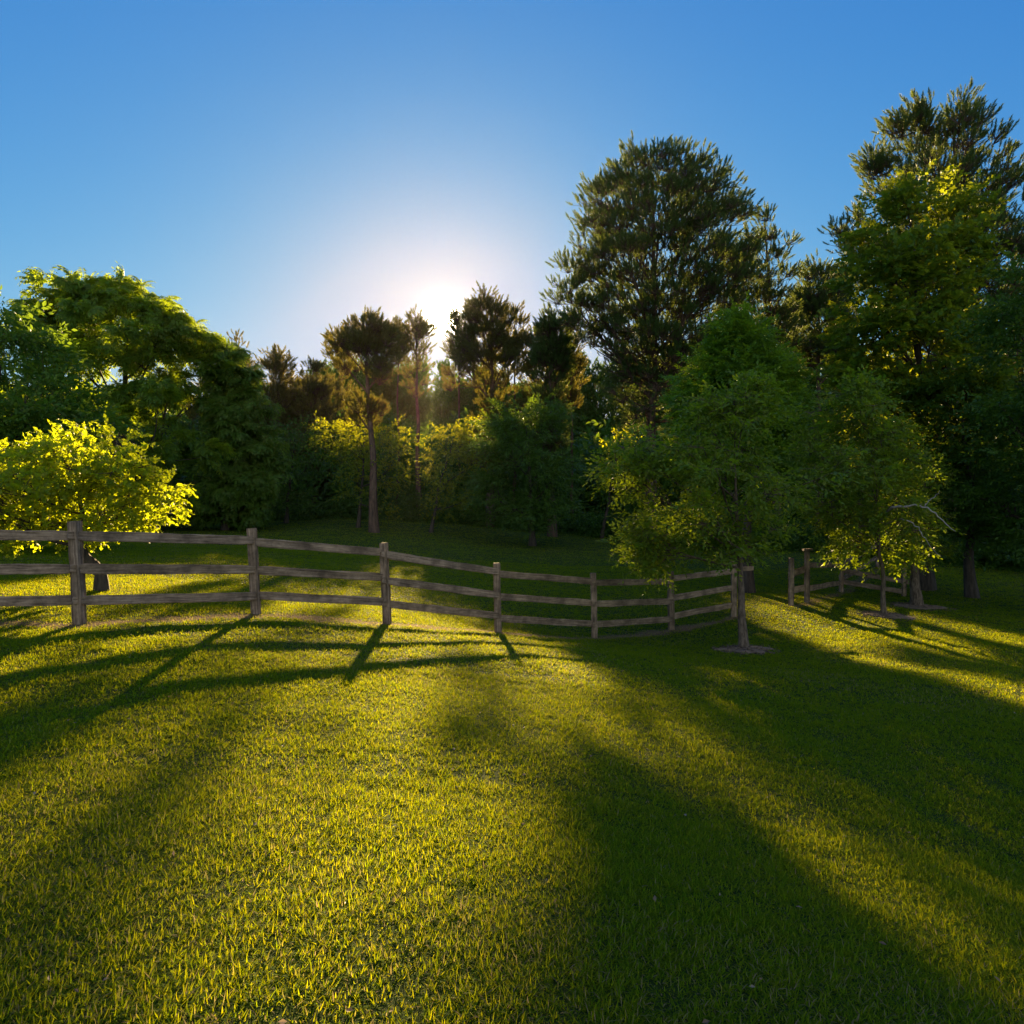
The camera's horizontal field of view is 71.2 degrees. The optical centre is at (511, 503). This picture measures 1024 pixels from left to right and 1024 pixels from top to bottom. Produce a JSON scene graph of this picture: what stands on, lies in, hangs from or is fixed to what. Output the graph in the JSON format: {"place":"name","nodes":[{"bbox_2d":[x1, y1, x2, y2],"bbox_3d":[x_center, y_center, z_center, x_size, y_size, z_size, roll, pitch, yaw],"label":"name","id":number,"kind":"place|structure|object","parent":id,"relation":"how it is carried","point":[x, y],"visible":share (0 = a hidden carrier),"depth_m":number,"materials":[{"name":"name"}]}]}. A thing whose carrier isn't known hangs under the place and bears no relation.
{"place":"outdoors","nodes":[
{"label":"outdoors","id":0,"kind":"place"},
{"bbox_2d":[0,486,1023,1023],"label":"ground","id":1,"kind":"structure","parent":0,"point":[456,552],"depth_m":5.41,"materials":[{"name":"green plant"}]},
{"bbox_2d":[0,284,136,547],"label":"leafy tree","id":2,"kind":"object","parent":1,"relation":"on","point":[26,416],"visible":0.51,"depth_m":19.37,"materials":[{"name":"green plant"}]},
{"bbox_2d":[0,414,197,591],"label":"redbud tree","id":3,"kind":"object","parent":1,"relation":"on","point":[41,482],"visible":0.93,"depth_m":10.84,"materials":[{"name":"green plant"}]},
{"bbox_2d":[0,261,249,531],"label":"walnut tree","id":4,"kind":"object","parent":1,"relation":"on","point":[92,307],"visible":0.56,"depth_m":31.32,"materials":[{"name":"green plant"}]},
{"bbox_2d":[176,377,208,440],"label":"pine tree","id":5,"kind":"object","parent":1,"relation":"on","point":[190,412],"visible":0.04,"depth_m":50.76,"materials":[{"name":"green plant"}]},
{"bbox_2d":[172,334,296,530],"bbox_3d":[-13.738,-3.158,35.211,6.192,10.198,5.695,0,0,0],"label":"walnut tree","id":6,"kind":"object","parent":1,"relation":"on","point":[242,494],"visible":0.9,"depth_m":34.12,"materials":[{"name":"green plant"}]},
{"bbox_2d":[226,329,271,422],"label":"pine tree","id":7,"kind":"object","parent":1,"relation":"on","point":[251,360],"visible":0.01,"depth_m":44.97,"materials":[{"name":"green plant"}]},
{"bbox_2d":[254,344,308,512],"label":"pine tree","id":8,"kind":"object","parent":1,"relation":"on","point":[281,394],"visible":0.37,"depth_m":45.41,"materials":[{"name":"green plant"}]},
{"bbox_2d":[265,414,346,522],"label":"understory tree","id":9,"kind":"object","parent":1,"relation":"on","point":[303,493],"visible":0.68,"depth_m":38.62,"materials":[{"name":"green plant"}]},
{"bbox_2d":[283,374,335,428],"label":"pine tree","id":10,"kind":"object","parent":1,"relation":"on","point":[306,411],"depth_m":51.50,"materials":[{"name":"green plant"}]},
{"bbox_2d":[287,355,342,512],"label":"pine tree","id":11,"kind":"object","parent":1,"relation":"on","point":[316,391],"visible":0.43,"depth_m":45.55,"materials":[{"name":"green plant"}]},
{"bbox_2d":[320,324,355,417],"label":"pine tree","id":12,"kind":"object","parent":1,"relation":"on","point":[338,354],"visible":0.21,"depth_m":59.76,"materials":[{"name":"green plant"}]},
{"bbox_2d":[319,368,368,493],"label":"pine tree","id":13,"kind":"object","parent":1,"relation":"on","point":[340,395],"visible":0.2,"depth_m":51.56,"materials":[{"name":"green plant"}]},
{"bbox_2d":[320,304,406,532],"bbox_3d":[-7.178,-4.086,35.171,4.095,11.252,3.725,0,0,0],"label":"pine tree","id":14,"kind":"object","parent":1,"relation":"on","point":[373,335],"visible":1,"depth_m":34.74,"materials":[{"name":"green plant"}]},
{"bbox_2d":[300,410,426,527],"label":"understory tree","id":15,"kind":"object","parent":1,"relation":"on","point":[345,450],"visible":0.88,"depth_m":36.90,"materials":[{"name":"green plant"}]},
{"bbox_2d":[0,521,753,637],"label":"split rail fence","id":16,"kind":"object","parent":1,"relation":"on","point":[77,568],"visible":0.96,"depth_m":10.34,"materials":[{"name":"brown wood"}]},
{"bbox_2d":[383,315,411,503],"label":"pine tree","id":17,"kind":"object","parent":1,"relation":"on","point":[399,321],"visible":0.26,"depth_m":45.85,"materials":[{"name":"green plant"}]},
{"bbox_2d":[394,305,439,518],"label":"pine tree","id":18,"kind":"object","parent":1,"relation":"on","point":[421,328],"visible":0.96,"depth_m":43.87,"materials":[{"name":"green plant"}]},
{"bbox_2d":[410,415,490,532],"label":"understory tree","id":19,"kind":"object","parent":1,"relation":"on","point":[439,484],"visible":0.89,"depth_m":36.36,"materials":[{"name":"green plant"}]},
{"bbox_2d":[439,306,468,469],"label":"pine tree","id":20,"kind":"object","parent":1,"relation":"on","point":[454,317],"visible":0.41,"depth_m":46.80,"materials":[{"name":"green plant"}]},
{"bbox_2d":[441,280,530,526],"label":"pine tree","id":21,"kind":"object","parent":1,"relation":"on","point":[492,344],"visible":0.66,"depth_m":41.44,"materials":[{"name":"green plant"}]},
{"bbox_2d":[2,336,1023,529],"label":"woodland","id":22,"kind":"object","parent":1,"relation":"on","point":[440,403],"visible":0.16,"depth_m":53.99,"materials":[{"name":"green plant"}]},
{"bbox_2d":[496,299,530,499],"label":"pine tree","id":23,"kind":"object","parent":1,"relation":"on","point":[523,320],"visible":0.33,"depth_m":45.54,"materials":[{"name":"green plant"}]},
{"bbox_2d":[5,583,1023,1023],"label":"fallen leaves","id":24,"kind":"object","parent":1,"relation":"on","point":[283,1021],"visible":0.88,"depth_m":3.17,"materials":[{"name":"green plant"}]},
{"bbox_2d":[450,384,591,545],"bbox_3d":[0.428,-1.731,33.051,6.728,7.615,5.827,0,0,0],"label":"hemlock tree","id":25,"kind":"object","parent":1,"relation":"on","point":[496,451],"visible":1,"depth_m":32.28,"materials":[{"name":"green plant"}]},
{"bbox_2d":[516,323,548,505],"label":"pine tree","id":26,"kind":"object","parent":1,"relation":"on","point":[525,336],"visible":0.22,"depth_m":43.74,"materials":[{"name":"green plant"}]},
{"bbox_2d":[517,301,578,536],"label":"pine tree","id":27,"kind":"object","parent":1,"relation":"on","point":[550,349],"visible":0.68,"depth_m":37.59,"materials":[{"name":"green plant"}]},
{"bbox_2d":[555,310,591,512],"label":"pine tree","id":28,"kind":"object","parent":1,"relation":"on","point":[573,394],"visible":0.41,"depth_m":44.74,"materials":[{"name":"green plant"}]},
{"bbox_2d":[183,483,1023,572],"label":"undergrowth","id":29,"kind":"object","parent":1,"relation":"on","point":[589,526],"visible":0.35,"depth_m":39.81,"materials":[{"name":"green plant"}]},
{"bbox_2d":[584,426,642,537],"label":"understory tree","id":30,"kind":"object","parent":1,"relation":"on","point":[608,503],"visible":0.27,"depth_m":37.94,"materials":[{"name":"green plant"}]},
{"bbox_2d":[539,130,769,528],"bbox_3d":[7.238,-7.463,33.860,9.686,19.439,8.640,0,0,-35],"label":"pine tree","id":31,"kind":"object","parent":1,"relation":"on","point":[683,232],"visible":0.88,"depth_m":32.62,"materials":[{"name":"green plant"}]},
{"bbox_2d":[580,360,868,647],"bbox_3d":[3.483,0.125,12.530,4.063,5.168,3.980,0,0,-31],"label":"young tree","id":32,"kind":"object","parent":1,"relation":"on","point":[639,462],"visible":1,"depth_m":12.28,"materials":[{"name":"green plant"}]},
{"bbox_2d":[712,643,780,654],"bbox_3d":[4.091,2.562,12.606,1.208,0.163,1.233,0,0,0],"label":"mulch bed","id":33,"kind":"object","parent":1,"relation":"on","point":[751,648],"visible":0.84,"depth_m":12.44,"materials":[{"name":"brown soil"}]},
{"bbox_2d":[651,290,850,592],"bbox_3d":[6.678,-1.592,19.901,5.332,8.430,4.941,0,0,31],"label":"conical tree","id":34,"kind":"object","parent":1,"relation":"on","point":[732,344],"visible":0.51,"depth_m":19.25,"materials":[{"name":"green plant"}]},
{"bbox_2d":[725,201,812,515],"bbox_3d":[12.957,-6.816,36.952,5.215,17.791,4.410,0,0,0],"label":"pine tree","id":35,"kind":"object","parent":1,"relation":"on","point":[765,291],"visible":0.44,"depth_m":36.49,"materials":[{"name":"green plant"}]},
{"bbox_2d":[780,248,855,526],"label":"pine tree","id":36,"kind":"object","parent":1,"relation":"on","point":[816,298],"visible":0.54,"depth_m":40.39,"materials":[{"name":"green plant"}]},
{"bbox_2d":[820,258,861,505],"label":"pine tree","id":37,"kind":"object","parent":1,"relation":"on","point":[846,264],"visible":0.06,"depth_m":41.79,"materials":[{"name":"green plant"}]},
{"bbox_2d":[788,542,909,605],"bbox_3d":[10.776,1.909,21.014,2.113,1.614,11.132,0,0,37],"label":"corner fence","id":38,"kind":"object","parent":1,"relation":"on","point":[806,587],"visible":0.7,"depth_m":19.85,"materials":[{"name":"brown wood"}]},
{"bbox_2d":[771,364,966,613],"bbox_3d":[7.782,-0.194,15.761,4.092,5.655,4.092,0,0,0],"label":"young tree","id":39,"kind":"object","parent":1,"relation":"on","point":[888,458],"visible":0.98,"depth_m":15.48,"materials":[{"name":"green plant"}]},
{"bbox_2d":[850,609,918,620],"bbox_3d":[8.319,2.491,15.991,1.424,0.172,1.444,0,0,0],"label":"mulch bed","id":40,"kind":"object","parent":1,"relation":"on","point":[888,614],"visible":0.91,"depth_m":15.82,"materials":[{"name":"brown soil"}]},
{"bbox_2d":[809,158,1023,590],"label":"tall green tree","id":41,"kind":"object","parent":1,"relation":"on","point":[917,321],"visible":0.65,"depth_m":20.78,"materials":[{"name":"green plant"}]},
{"bbox_2d":[817,76,1023,542],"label":"pine tree","id":42,"kind":"object","parent":1,"relation":"on","point":[970,157],"visible":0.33,"depth_m":30.21,"materials":[{"name":"green plant"}]},
{"bbox_2d":[886,601,957,610],"bbox_3d":[10.211,2.578,18.005,1.767,0.186,1.771,0,0,0],"label":"mulch bed","id":43,"kind":"object","parent":1,"relation":"on","point":[918,607],"visible":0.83,"depth_m":17.77,"materials":[{"name":"brown soil"}]},
{"bbox_2d":[874,449,965,605],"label":"young tree","id":44,"kind":"object","parent":43,"relation":"on","point":[916,597],"visible":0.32,"depth_m":17.81,"materials":[{"name":"green plant"}]},
{"bbox_2d":[891,355,1023,598],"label":"shade tree","id":45,"kind":"object","parent":1,"relation":"on","point":[973,532],"visible":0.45,"depth_m":19.60,"materials":[{"name":"green plant"}]},
{"bbox_2d":[942,246,1023,556],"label":"shade tree","id":46,"kind":"object","parent":1,"relation":"on","point":[1008,320],"visible":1,"depth_m":17.31,"materials":[{"name":"green plant"}]},
{"bbox_2d":[994,234,1023,463],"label":"pine tree","id":47,"kind":"object","parent":1,"relation":"on","point":[1021,372],"visible":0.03,"depth_m":33.45,"materials":[{"name":"green plant"}]},
{"bbox_2d":[0,0,1023,415],"label":"sky","id":48,"kind":"structure","parent":0,"point":[280,170],"materials":[{"name":"blue"}]}
]}

